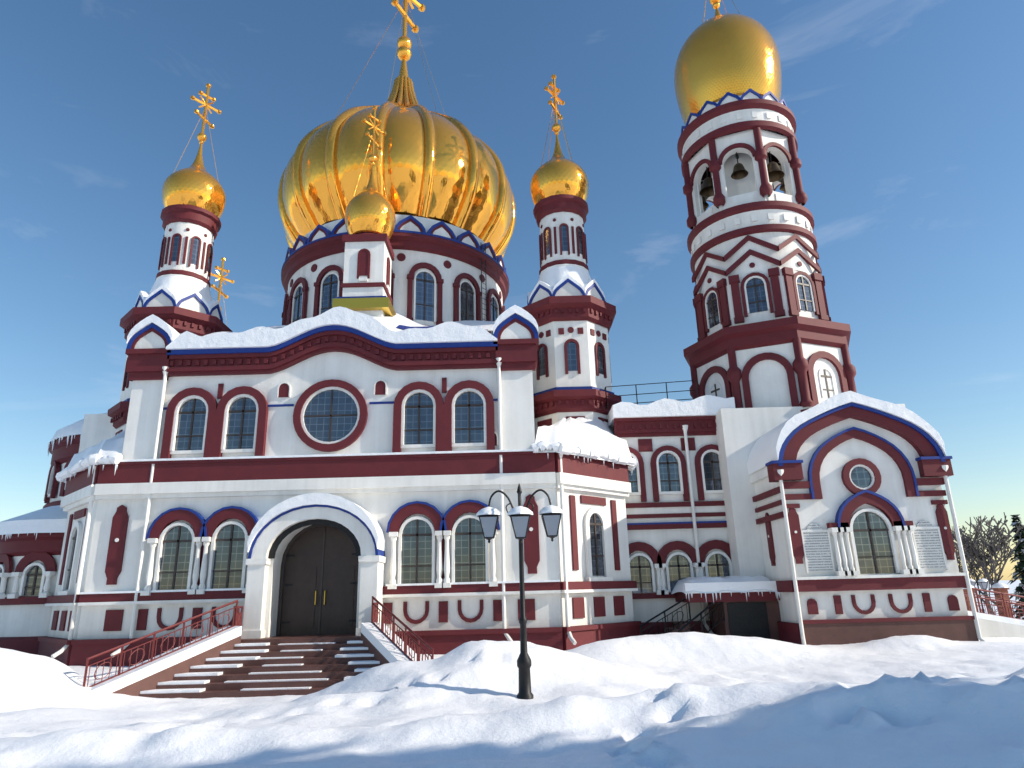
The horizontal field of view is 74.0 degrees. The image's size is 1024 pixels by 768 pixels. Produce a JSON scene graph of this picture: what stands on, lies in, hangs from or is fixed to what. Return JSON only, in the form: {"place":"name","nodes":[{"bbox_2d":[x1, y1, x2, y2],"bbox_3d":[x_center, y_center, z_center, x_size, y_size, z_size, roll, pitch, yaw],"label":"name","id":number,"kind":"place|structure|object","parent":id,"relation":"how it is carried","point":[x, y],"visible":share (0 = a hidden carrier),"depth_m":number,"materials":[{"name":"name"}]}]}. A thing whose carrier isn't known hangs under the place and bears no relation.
{"place":"outdoors","nodes":[
{"label":"outdoors","id":0,"kind":"place"},
{"bbox_2d":[0,580,1023,767],"bbox_3d":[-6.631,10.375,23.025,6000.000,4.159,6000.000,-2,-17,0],"label":"ground snow","id":1,"kind":"structure","parent":0,"point":[686,700],"depth_m":9.12,"materials":[{"name":"white snow"}]},
{"bbox_2d":[0,194,640,698],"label":"cathedral","id":2,"kind":"structure","parent":1,"relation":"on","point":[296,502],"depth_m":25.43,"materials":[{"name":"white paint"}]},
{"bbox_2d":[162,83,225,218],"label":"dome","id":3,"kind":"structure","parent":2,"relation":"on","point":[196,183],"depth_m":35.15,"materials":[{"name":"gold metal"}]},
{"bbox_2d":[211,257,233,321],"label":"cross","id":4,"kind":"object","parent":2,"relation":"on","point":[220,277],"depth_m":54.41,"materials":[{"name":"gold metal"}]},
{"bbox_2d":[345,106,395,239],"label":"small onion dome","id":5,"kind":"structure","parent":2,"relation":"on","point":[369,208],"depth_m":33.34,"materials":[{"name":"gold metal"}]},
{"bbox_2d":[278,0,515,257],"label":"dome","id":6,"kind":"structure","parent":2,"relation":"on","point":[442,167],"depth_m":37.90,"materials":[{"name":"gold metal"}]},
{"bbox_2d":[530,74,588,204],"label":"dome","id":7,"kind":"structure","parent":2,"relation":"on","point":[558,172],"depth_m":35.02,"materials":[{"name":"gold metal"}]},
{"bbox_2d":[476,484,563,699],"bbox_3d":[0.213,4.303,14.173,1.920,4.550,0.934,-2,-17,0],"label":"lamp post","id":8,"kind":"object","parent":1,"relation":"on","point":[520,515],"visible":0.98,"depth_m":14.39,"materials":[{"name":"black metal"}]},
{"bbox_2d":[604,88,984,644],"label":"bell tower","id":9,"kind":"structure","parent":1,"relation":"on","point":[786,480],"depth_m":28.02,"materials":[{"name":"white paint"}]},
{"bbox_2d":[674,0,781,147],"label":"bell tower dome","id":10,"kind":"structure","parent":9,"relation":"on","point":[720,56],"depth_m":35.83,"materials":[{"name":"gold metal"}]},
{"bbox_2d":[969,572,987,612],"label":"lamp post","id":11,"kind":"object","parent":1,"relation":"on","point":[982,582],"visible":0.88,"depth_m":47.38,"materials":[{"name":"black metal"}]},
{"bbox_2d":[951,512,1023,619],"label":"trees","id":12,"kind":"object","parent":1,"relation":"on","point":[993,545],"visible":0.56,"depth_m":50.24,"materials":[{"name":"grey plant"}]},
{"bbox_2d":[963,583,1023,637],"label":"ramp fence","id":13,"kind":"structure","parent":1,"relation":"on","point":[1004,623],"depth_m":24.71,"materials":[{"name":"white paint"}]},
{"bbox_2d":[0,0,1023,579],"label":"sky","id":14,"kind":"structure","parent":0,"point":[909,114],"materials":[{"name":"blue"}]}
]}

